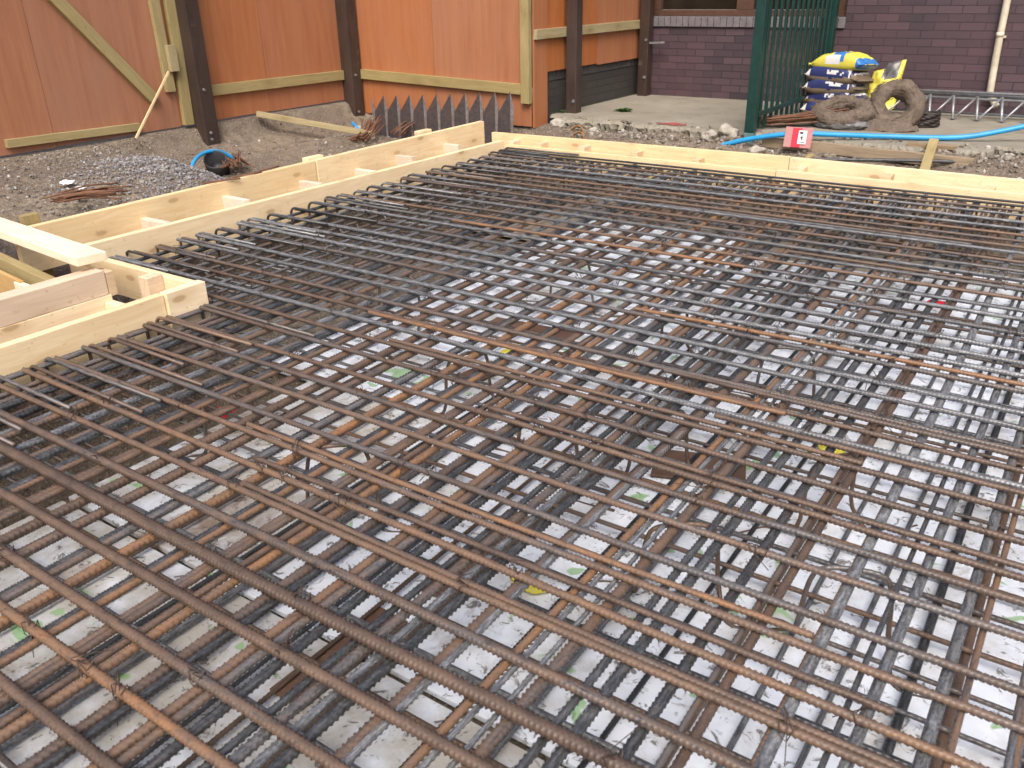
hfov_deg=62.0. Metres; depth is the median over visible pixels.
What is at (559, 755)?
reinforcing bar
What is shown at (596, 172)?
bar
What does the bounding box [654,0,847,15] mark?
window
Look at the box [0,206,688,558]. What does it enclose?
reinforcing bar
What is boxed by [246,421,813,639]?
reinforcing bar
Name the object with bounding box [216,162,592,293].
reinforcing bar
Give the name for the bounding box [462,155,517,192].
bar
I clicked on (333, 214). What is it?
bar
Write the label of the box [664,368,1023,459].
reinforcing bar
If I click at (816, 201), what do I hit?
bar
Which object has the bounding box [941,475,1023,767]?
reinforcing bar
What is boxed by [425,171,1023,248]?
reinforcing bar
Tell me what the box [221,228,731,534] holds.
reinforcing bar
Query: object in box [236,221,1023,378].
reinforcing bar
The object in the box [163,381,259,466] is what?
support chair
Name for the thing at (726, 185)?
bar
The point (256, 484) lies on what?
reinforcing bar
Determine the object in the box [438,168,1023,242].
reinforcing bar
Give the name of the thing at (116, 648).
reinforcing bar
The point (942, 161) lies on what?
loose bar
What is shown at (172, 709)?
reinforcing bar
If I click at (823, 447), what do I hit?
wrapper scrap
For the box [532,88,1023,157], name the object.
pavement
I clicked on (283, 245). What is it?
reinforcing bar
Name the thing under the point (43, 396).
bar
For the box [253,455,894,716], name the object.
reinforcing bar
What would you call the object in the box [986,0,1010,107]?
drainpipe
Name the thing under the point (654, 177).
bar
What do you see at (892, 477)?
reinforcing bar
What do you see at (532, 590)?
wrapper scrap
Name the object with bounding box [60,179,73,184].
paper scrap
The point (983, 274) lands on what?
reinforcing bar
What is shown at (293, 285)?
reinforcing bar
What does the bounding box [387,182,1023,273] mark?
reinforcing bar
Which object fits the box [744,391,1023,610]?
foam panel
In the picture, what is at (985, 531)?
reinforcing bar
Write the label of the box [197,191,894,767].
reinforcing bar
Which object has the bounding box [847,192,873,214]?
bar
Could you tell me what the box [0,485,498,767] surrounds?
reinforcing bar
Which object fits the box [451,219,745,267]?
reinforcing bar
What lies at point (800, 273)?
reinforcing bar
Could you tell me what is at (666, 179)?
bar
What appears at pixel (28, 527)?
reinforcing bar
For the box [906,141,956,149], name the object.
timber offcut
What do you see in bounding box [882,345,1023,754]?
reinforcing bar
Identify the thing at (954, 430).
reinforcing bar
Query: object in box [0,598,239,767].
reinforcing bar
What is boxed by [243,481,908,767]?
reinforcing bar
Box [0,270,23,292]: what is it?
board offcut
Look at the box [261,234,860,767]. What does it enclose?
reinforcing bar
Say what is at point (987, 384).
reinforcing bar
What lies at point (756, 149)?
concrete lump
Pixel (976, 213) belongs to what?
bar
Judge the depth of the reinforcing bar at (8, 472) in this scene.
3.39 m
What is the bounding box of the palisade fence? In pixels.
[744,0,839,144]
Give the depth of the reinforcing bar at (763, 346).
4.00 m
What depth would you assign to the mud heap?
7.49 m
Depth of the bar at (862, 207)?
5.71 m
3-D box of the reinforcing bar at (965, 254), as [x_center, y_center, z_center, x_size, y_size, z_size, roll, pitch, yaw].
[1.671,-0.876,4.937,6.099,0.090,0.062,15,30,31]
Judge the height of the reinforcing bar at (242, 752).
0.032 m
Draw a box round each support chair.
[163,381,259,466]
[278,443,401,531]
[358,273,421,330]
[419,350,521,417]
[495,406,614,511]
[520,258,620,316]
[574,408,733,487]
[590,522,785,630]
[644,309,693,366]
[714,346,849,430]
[729,565,931,699]
[730,452,917,536]
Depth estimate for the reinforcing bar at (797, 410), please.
3.60 m
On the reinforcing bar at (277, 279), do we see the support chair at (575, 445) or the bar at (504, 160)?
the bar at (504, 160)
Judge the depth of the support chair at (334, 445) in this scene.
2.85 m
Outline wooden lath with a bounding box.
[135,71,169,138]
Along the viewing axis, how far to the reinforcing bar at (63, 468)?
3.20 m
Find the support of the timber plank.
on the ground
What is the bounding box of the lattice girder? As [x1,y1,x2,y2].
[888,89,1023,122]
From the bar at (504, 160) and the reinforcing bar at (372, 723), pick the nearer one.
the reinforcing bar at (372, 723)
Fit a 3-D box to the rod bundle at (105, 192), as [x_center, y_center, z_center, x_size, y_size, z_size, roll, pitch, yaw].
[-2.763,-1.237,5.548,0.537,0.071,0.326,-21,32,-36]
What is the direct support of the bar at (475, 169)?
on the reinforcing bar at (277, 279)
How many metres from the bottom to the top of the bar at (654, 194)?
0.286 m
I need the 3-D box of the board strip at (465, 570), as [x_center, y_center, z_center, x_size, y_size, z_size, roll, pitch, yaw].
[-0.088,0.543,2.728,0.140,0.008,0.500,14,29,29]
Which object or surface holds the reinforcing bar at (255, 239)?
on the reinforcing bar at (955, 454)
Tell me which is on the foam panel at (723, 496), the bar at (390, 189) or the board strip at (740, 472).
the board strip at (740, 472)
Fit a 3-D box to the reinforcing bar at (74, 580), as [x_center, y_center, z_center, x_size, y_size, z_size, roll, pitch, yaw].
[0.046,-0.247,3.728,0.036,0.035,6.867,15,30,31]
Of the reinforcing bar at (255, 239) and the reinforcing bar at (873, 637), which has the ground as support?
the reinforcing bar at (873, 637)
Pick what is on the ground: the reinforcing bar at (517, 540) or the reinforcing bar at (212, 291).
the reinforcing bar at (212, 291)
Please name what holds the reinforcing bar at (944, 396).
on the reinforcing bar at (78, 379)
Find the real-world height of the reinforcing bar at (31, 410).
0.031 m
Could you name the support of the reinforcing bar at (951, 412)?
on the reinforcing bar at (63, 468)
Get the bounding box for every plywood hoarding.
[0,0,364,155]
[355,0,531,126]
[532,0,664,127]
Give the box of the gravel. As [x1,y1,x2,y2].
[2,149,227,219]
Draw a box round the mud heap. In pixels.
[861,118,918,132]
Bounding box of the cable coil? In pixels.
[915,109,940,126]
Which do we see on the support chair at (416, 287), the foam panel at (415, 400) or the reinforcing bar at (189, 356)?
the reinforcing bar at (189, 356)
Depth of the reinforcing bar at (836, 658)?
2.10 m
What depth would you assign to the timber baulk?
4.10 m
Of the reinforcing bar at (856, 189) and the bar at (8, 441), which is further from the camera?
the reinforcing bar at (856, 189)
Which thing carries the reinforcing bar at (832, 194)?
on the reinforcing bar at (169, 751)
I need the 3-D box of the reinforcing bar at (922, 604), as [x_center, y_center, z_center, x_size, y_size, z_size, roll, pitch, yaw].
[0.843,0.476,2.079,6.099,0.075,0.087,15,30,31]
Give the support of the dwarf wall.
on the ground
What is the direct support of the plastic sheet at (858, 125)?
on the pavement
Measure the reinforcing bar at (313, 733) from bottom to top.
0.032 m
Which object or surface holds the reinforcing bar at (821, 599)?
on the ground
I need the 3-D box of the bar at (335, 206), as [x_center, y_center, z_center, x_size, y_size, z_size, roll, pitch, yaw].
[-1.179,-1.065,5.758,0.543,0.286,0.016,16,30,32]
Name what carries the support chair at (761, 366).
on the foam panel at (723, 496)
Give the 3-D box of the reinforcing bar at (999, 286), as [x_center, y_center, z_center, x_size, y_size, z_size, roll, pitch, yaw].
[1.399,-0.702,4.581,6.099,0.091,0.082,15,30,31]
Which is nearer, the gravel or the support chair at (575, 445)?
the support chair at (575, 445)
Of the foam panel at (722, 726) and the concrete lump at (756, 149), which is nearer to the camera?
the foam panel at (722, 726)
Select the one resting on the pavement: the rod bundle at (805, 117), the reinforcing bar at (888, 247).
the rod bundle at (805, 117)
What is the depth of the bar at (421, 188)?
6.22 m
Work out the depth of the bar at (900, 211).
5.62 m
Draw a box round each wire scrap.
[202,178,240,184]
[231,171,261,177]
[257,165,278,171]
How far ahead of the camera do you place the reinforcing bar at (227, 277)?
5.78 m
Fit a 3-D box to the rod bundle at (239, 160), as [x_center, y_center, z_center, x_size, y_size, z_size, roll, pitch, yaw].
[-2.550,-2.031,7.733,0.286,0.083,0.630,-13,28,-24]
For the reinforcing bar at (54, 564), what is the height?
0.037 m
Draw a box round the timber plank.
[761,137,974,165]
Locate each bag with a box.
[801,102,815,111]
[802,79,868,93]
[802,92,869,102]
[805,66,873,83]
[809,51,879,70]
[866,59,906,108]
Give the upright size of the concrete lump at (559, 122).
0.124 m
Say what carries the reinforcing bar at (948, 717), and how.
on the foam panel
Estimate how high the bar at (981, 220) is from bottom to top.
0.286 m
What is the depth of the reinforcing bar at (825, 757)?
2.09 m
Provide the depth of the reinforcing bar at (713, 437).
3.08 m
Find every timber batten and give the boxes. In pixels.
[0,252,55,284]
[256,111,371,136]
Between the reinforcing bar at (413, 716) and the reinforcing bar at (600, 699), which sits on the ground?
the reinforcing bar at (413, 716)
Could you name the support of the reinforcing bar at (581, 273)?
on the ground
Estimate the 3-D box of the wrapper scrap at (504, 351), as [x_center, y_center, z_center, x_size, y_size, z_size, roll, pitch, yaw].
[-0.022,-0.158,4.198,0.119,0.019,0.086,-9,26,-16]
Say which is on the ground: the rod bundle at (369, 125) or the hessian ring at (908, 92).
the rod bundle at (369, 125)
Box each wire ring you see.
[570,125,584,132]
[572,131,584,138]
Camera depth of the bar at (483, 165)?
6.96 m
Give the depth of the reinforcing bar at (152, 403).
3.47 m
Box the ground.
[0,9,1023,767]
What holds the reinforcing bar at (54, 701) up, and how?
on the ground
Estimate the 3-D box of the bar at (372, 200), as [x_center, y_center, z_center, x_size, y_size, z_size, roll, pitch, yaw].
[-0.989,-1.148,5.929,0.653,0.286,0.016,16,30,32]
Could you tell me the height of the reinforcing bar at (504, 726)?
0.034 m
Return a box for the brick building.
[531,0,1023,114]
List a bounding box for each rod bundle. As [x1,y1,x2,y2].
[42,182,130,203]
[220,150,254,168]
[348,114,384,142]
[390,121,414,136]
[761,106,851,125]
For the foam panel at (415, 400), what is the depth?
4.20 m
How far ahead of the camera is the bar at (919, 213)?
5.50 m
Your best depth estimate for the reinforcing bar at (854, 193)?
6.08 m
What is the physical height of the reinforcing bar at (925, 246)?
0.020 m
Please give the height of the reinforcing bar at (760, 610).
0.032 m
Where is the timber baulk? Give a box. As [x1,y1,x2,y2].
[0,217,107,266]
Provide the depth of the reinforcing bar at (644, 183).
6.15 m
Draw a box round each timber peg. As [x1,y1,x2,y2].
[18,212,54,276]
[804,154,813,157]
[920,138,938,169]
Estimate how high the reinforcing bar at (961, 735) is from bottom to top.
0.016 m
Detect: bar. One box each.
[0,164,611,383]
[0,164,636,404]
[0,166,625,399]
[0,167,638,410]
[0,168,650,426]
[0,170,696,470]
[0,171,678,459]
[0,172,648,434]
[0,173,696,480]
[0,173,722,522]
[0,175,716,514]
[0,177,737,544]
[0,178,749,571]
[0,178,771,602]
[0,180,762,596]
[0,182,779,629]
[0,183,815,696]
[0,184,794,669]
[0,184,800,657]
[0,186,808,708]
[0,187,828,744]
[0,188,820,729]
[0,190,668,500]
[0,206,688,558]
[0,216,723,632]
[0,223,782,751]
[0,304,638,714]
[0,375,73,467]
[0,383,904,767]
[0,409,758,767]
[0,417,28,490]
[0,435,15,446]
[0,440,643,767]
[0,483,508,767]
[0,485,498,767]
[0,543,350,767]
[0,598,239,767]
[0,671,124,767]
[0,751,16,767]
[1,169,661,439]
[4,164,610,376]
[5,174,706,489]
[5,544,360,767]
[12,168,650,413]
[16,189,845,767]
[20,216,607,480]
[21,367,989,767]
[22,450,652,767]
[29,365,144,454]
[35,193,843,767]
[43,357,161,439]
[46,429,750,763]
[52,226,795,767]
[54,356,1023,734]
[81,345,1023,696]
[82,413,911,767]
[86,191,862,767]
[88,344,203,420]
[107,337,184,420]
[109,256,168,302]
[115,188,870,766]
[115,255,1023,489]
[116,328,1023,642]
[123,397,1023,763]
[125,250,211,272]
[125,292,738,767]
[126,154,505,263]
[134,250,1023,473]
[139,189,872,767]
[141,156,520,267]
[142,323,1023,606]
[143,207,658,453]
[146,321,239,395]
[153,157,529,269]
[153,384,1013,715]
[155,245,1023,453]
[155,316,252,390]
[156,244,216,302]
[165,315,1023,582]
[168,158,541,274]
[176,238,1023,431]
[177,231,834,767]
[179,237,239,293]
[180,159,559,277]
[181,373,1022,671]
[195,233,1023,416]
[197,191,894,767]
[197,232,256,287]
[199,305,1023,549]
[201,304,315,377]
[204,160,571,277]
[206,161,582,288]
[206,194,478,284]
[207,292,1023,516]
[208,199,480,293]
[209,191,528,303]
[209,361,1023,630]
[211,193,547,315]
[214,192,898,767]
[214,228,302,282]
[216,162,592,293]
[221,227,1023,394]
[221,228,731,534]
[222,327,1022,563]
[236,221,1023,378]
[238,220,325,272]
[239,351,1023,597]
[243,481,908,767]
[245,192,906,767]
[246,218,316,270]
[246,277,1023,466]
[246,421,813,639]
[247,265,1023,448]
[253,217,1023,365]
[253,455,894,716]
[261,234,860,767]
[267,193,909,767]
[267,214,327,264]
[272,213,1023,353]
[288,252,1022,409]
[290,207,377,256]
[294,209,1023,337]
[308,201,365,250]
[314,199,1023,321]
[318,197,926,767]
[323,338,1023,534]
[324,196,408,242]
[324,198,1023,312]
[336,194,403,240]
[339,236,878,748]
[341,193,1023,301]
[341,194,927,764]
[341,237,1023,368]
[353,191,421,235]
[354,231,922,335]
[357,188,1023,291]
[366,186,422,230]
[368,310,786,415]
[369,225,1023,341]
[371,183,1023,286]
[380,182,461,226]
[386,220,1023,330]
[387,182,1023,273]
[389,337,863,465]
[399,241,901,767]
[400,176,480,210]
[400,177,1023,264]
[401,197,948,767]
[406,174,461,215]
[412,173,1023,254]
[413,211,1022,308]
[417,201,947,767]
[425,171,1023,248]
[426,170,492,211]
[429,168,508,200]
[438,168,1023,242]
[441,165,506,205]
[446,197,955,767]
[449,167,1023,236]
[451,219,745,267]
[455,162,519,201]
[456,162,1023,230]
[458,198,961,767]
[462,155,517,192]
[467,159,520,197]
[470,158,1023,223]
[474,210,717,344]
[475,191,1023,266]
[478,156,530,193]
[482,155,1023,216]
[483,156,528,190]
[483,404,1023,570]
[486,188,1023,260]
[487,204,1023,282]
[488,153,1023,212]
[489,151,551,187]
[489,254,916,758]
[497,149,548,184]
[498,151,1023,207]
[500,159,553,199]
[500,200,1023,275]
[503,158,540,188]
[504,147,578,183]
[505,149,1023,203]
[512,236,1014,320]
[514,202,975,767]
[521,159,564,187]
[521,168,755,196]
[535,161,576,203]
[539,162,590,204]
[542,200,980,767]
[560,163,601,200]
[567,165,617,194]
[577,248,960,767]
[602,167,642,212]
[619,205,1001,759]
[627,170,671,216]
[634,169,656,211]
[635,307,1023,386]
[637,172,683,202]
[653,203,971,244]
[653,210,1005,767]
[663,245,985,767]
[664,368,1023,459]
[669,173,696,203]
[669,206,1014,767]
[684,175,711,205]
[690,176,725,223]
[701,178,741,226]
[714,413,1023,496]
[715,247,1006,767]
[730,180,756,228]
[747,181,772,230]
[749,256,1011,765]
[753,225,1023,767]
[756,183,788,232]
[789,250,1023,287]
[794,276,1023,767]
[795,186,818,236]
[809,188,834,210]
[811,157,976,163]
[817,292,1023,767]
[826,190,852,241]
[837,313,1023,767]
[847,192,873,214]
[850,193,882,245]
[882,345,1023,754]
[884,196,913,241]
[891,197,916,250]
[905,202,925,251]
[908,199,936,228]
[911,406,1023,767]
[926,204,946,255]
[929,439,1023,767]
[941,201,963,257]
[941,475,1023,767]
[945,202,966,257]
[957,208,978,259]
[969,204,988,261]
[979,205,994,251]
[985,206,1005,263]
[1003,662,1023,767]
[1009,208,1023,242]
[1013,709,1023,767]
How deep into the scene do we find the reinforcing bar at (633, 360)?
3.44 m
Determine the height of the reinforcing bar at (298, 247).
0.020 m
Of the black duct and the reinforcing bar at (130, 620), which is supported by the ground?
the black duct
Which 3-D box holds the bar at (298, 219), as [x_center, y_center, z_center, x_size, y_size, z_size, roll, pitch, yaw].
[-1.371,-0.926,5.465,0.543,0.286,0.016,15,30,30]
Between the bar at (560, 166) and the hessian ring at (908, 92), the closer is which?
the bar at (560, 166)
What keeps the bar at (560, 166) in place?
on the ground blinding
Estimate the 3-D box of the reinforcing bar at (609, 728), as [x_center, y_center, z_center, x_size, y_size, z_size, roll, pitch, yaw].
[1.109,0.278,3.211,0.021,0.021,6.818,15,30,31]
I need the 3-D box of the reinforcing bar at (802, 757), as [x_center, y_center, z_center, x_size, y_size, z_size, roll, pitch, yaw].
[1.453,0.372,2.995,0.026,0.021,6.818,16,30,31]
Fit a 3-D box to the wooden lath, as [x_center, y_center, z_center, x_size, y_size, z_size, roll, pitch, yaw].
[-3.193,-2.483,7.568,0.013,0.710,0.020,10,-17,30]
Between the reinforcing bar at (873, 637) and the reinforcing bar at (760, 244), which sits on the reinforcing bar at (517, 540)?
the reinforcing bar at (760, 244)
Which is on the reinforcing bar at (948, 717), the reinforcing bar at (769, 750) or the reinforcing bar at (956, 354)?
the reinforcing bar at (956, 354)
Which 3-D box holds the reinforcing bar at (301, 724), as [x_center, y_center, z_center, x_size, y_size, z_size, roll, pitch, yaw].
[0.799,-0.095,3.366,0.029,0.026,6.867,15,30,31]
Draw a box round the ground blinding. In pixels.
[474,196,1023,278]
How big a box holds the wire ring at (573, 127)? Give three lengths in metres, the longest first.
0.164 x 0.164 x 0.033 m
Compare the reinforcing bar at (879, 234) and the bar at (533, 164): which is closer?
the reinforcing bar at (879, 234)
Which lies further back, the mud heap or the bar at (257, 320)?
the mud heap
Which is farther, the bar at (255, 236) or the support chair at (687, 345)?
the bar at (255, 236)
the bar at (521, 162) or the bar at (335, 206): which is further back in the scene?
the bar at (521, 162)
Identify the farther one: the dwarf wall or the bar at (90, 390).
the dwarf wall
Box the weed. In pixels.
[613,107,632,111]
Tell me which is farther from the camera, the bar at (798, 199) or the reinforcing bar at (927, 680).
the bar at (798, 199)
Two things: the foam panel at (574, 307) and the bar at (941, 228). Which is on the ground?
the foam panel at (574, 307)
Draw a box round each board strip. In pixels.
[252,446,446,572]
[270,607,407,703]
[424,509,529,596]
[453,361,506,380]
[491,317,576,338]
[651,450,745,485]
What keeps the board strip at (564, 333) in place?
on the foam panel at (415, 400)
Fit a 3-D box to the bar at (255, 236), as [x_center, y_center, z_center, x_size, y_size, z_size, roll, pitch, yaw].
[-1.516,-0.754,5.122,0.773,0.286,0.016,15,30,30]
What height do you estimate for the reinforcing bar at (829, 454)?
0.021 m
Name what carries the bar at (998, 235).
on the ground blinding
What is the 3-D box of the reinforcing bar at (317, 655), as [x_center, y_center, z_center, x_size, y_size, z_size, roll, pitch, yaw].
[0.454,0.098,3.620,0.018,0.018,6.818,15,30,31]
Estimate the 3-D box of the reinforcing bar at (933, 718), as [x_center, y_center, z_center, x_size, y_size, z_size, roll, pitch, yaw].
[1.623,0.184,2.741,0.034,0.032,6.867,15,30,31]
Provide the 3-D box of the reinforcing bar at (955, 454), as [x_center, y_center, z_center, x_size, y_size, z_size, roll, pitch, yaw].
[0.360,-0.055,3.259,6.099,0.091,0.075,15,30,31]
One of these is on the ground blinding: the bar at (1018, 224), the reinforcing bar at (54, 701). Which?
the bar at (1018, 224)
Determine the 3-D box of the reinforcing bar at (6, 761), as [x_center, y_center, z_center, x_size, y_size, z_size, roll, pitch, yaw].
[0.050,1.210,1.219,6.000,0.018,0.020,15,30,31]
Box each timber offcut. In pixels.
[14,282,28,288]
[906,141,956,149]
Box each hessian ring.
[810,92,875,129]
[870,75,928,125]
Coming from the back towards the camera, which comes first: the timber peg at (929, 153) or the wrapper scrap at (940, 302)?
the timber peg at (929, 153)
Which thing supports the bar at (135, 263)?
attached to the timber shutter at (146, 225)
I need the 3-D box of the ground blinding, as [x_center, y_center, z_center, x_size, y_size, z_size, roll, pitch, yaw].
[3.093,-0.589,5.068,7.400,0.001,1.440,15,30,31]
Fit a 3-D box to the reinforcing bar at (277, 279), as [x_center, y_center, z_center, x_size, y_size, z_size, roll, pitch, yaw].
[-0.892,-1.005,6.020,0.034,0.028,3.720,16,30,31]
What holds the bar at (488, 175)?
on the reinforcing bar at (277, 279)
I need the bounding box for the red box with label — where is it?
[783,127,813,148]
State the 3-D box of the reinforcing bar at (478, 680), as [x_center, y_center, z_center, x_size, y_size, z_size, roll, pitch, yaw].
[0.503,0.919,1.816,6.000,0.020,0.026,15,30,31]
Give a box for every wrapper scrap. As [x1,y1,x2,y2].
[500,349,509,353]
[509,577,549,593]
[818,444,845,453]
[926,299,944,304]
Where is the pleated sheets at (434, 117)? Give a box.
[371,92,513,143]
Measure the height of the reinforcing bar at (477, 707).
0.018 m
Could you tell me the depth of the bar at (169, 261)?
4.62 m
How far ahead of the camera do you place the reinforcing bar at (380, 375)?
3.65 m
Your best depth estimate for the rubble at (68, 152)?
6.46 m
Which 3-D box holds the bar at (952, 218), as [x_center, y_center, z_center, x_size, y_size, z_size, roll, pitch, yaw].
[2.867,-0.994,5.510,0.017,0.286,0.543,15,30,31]
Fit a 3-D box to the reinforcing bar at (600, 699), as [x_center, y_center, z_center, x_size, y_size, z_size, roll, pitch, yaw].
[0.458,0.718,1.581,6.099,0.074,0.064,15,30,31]
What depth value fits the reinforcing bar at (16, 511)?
3.15 m
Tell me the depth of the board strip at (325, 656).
2.32 m
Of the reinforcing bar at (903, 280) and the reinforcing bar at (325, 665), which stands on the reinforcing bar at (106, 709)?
the reinforcing bar at (903, 280)
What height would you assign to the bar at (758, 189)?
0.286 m
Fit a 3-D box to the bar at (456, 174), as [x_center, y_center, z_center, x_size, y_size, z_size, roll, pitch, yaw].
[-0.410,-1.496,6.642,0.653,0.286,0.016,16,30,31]
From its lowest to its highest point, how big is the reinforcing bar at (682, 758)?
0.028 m
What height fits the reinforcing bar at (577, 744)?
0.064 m
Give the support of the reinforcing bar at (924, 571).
on the reinforcing bar at (54, 564)
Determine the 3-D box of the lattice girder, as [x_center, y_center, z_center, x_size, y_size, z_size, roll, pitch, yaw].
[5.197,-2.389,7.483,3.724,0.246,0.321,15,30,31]
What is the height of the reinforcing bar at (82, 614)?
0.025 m
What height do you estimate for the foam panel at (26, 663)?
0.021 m
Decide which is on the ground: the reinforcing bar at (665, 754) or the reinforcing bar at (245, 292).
the reinforcing bar at (245, 292)
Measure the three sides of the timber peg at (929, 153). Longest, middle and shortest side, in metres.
0.940 x 0.070 x 0.050 m
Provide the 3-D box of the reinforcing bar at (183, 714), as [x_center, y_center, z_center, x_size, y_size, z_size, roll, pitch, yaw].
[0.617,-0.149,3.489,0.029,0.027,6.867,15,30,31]
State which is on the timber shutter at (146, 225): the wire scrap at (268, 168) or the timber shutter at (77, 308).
the wire scrap at (268, 168)
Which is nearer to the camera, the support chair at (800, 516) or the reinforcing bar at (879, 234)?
the support chair at (800, 516)
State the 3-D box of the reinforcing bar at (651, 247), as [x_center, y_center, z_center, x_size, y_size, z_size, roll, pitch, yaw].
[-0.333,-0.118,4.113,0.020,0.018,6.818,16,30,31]
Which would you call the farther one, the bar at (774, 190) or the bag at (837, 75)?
the bag at (837, 75)
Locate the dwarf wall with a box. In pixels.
[548,58,637,122]
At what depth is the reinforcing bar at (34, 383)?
4.00 m
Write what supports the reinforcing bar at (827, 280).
on the reinforcing bar at (44, 542)
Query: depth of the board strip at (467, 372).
3.98 m
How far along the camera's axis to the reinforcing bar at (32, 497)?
3.12 m
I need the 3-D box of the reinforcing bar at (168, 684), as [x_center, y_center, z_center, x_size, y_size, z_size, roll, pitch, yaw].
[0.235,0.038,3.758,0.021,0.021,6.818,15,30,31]
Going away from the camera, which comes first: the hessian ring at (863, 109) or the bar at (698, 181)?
the bar at (698, 181)
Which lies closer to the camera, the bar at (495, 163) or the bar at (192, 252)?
the bar at (192, 252)
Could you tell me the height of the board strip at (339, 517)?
0.008 m
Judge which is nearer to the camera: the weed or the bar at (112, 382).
the bar at (112, 382)
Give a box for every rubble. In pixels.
[0,113,403,266]
[524,116,1023,224]
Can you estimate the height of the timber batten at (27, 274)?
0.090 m
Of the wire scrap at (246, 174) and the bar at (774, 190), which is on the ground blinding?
the bar at (774, 190)
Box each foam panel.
[0,501,207,718]
[0,585,544,767]
[69,381,446,577]
[223,429,730,756]
[261,297,588,425]
[420,247,685,334]
[469,338,830,516]
[535,220,735,270]
[562,520,1023,767]
[607,276,888,389]
[702,252,908,304]
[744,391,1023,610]
[844,311,1023,423]
[902,270,1023,326]
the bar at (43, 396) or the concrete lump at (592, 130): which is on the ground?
the concrete lump at (592, 130)
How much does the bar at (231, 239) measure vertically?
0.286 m
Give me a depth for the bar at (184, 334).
3.66 m
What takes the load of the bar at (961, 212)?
on the ground blinding
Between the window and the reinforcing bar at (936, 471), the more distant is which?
the window
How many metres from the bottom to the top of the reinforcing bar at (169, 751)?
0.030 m
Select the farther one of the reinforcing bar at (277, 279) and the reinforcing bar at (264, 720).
the reinforcing bar at (277, 279)
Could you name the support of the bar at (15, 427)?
attached to the reinforcing bar at (131, 335)
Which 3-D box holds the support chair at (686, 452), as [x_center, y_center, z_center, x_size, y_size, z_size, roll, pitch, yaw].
[0.530,0.227,3.075,0.650,0.302,0.106,1,25,5]
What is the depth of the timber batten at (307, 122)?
8.63 m
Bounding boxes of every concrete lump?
[550,118,564,127]
[589,127,598,134]
[701,129,717,141]
[718,123,738,138]
[748,145,765,153]
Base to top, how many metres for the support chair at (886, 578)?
0.302 m
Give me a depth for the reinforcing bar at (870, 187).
6.23 m
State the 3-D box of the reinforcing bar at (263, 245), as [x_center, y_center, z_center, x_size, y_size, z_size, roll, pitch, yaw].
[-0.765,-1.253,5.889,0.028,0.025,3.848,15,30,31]
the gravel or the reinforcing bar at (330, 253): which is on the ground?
the gravel
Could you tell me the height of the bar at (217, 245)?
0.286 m
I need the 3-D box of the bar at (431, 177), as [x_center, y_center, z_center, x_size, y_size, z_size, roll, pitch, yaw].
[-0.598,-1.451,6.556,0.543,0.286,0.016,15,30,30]
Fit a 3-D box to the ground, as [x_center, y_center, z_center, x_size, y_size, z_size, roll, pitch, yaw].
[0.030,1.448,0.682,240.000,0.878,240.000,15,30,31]
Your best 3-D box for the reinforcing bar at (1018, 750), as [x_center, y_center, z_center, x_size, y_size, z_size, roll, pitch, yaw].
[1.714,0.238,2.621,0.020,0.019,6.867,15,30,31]
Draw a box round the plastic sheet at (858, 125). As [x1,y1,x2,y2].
[812,120,870,130]
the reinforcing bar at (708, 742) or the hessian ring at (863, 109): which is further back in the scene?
the hessian ring at (863, 109)
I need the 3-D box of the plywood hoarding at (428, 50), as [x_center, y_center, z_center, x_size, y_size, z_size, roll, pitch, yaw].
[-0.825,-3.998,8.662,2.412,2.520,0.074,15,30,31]
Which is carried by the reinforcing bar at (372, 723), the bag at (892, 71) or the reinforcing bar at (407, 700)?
the reinforcing bar at (407, 700)
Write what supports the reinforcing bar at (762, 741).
on the reinforcing bar at (769, 750)
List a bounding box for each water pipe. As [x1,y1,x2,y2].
[191,149,234,165]
[722,124,1023,144]
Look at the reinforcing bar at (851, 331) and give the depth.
3.91 m
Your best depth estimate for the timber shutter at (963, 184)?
6.38 m
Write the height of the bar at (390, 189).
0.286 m
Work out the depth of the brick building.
8.68 m
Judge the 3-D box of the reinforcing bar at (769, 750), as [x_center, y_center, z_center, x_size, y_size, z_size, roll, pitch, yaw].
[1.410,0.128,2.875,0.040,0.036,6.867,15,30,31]
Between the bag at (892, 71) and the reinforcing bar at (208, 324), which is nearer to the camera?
the reinforcing bar at (208, 324)
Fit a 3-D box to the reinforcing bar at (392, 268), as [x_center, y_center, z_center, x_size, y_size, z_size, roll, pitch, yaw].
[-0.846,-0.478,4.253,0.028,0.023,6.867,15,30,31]
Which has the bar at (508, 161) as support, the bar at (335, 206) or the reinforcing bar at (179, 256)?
the reinforcing bar at (179, 256)
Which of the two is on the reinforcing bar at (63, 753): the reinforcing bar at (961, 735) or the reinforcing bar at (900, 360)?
the reinforcing bar at (900, 360)
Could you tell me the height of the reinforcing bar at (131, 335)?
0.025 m
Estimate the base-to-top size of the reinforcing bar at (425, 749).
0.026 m
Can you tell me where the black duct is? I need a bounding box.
[203,150,229,175]
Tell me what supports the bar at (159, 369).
attached to the reinforcing bar at (8, 472)
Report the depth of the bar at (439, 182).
6.34 m
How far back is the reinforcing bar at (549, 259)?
5.43 m
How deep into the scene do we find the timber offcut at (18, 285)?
4.11 m
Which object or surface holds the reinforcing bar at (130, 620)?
on the reinforcing bar at (180, 579)
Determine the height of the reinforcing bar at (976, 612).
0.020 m
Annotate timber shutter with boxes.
[0,258,210,396]
[15,121,503,270]
[492,132,1023,220]
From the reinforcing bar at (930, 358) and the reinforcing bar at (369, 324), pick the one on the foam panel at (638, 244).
the reinforcing bar at (369, 324)
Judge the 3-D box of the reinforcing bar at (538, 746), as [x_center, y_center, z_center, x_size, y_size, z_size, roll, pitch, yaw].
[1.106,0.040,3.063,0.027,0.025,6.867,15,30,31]
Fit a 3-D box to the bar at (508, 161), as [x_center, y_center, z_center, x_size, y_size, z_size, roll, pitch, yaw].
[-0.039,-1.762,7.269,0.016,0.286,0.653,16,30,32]

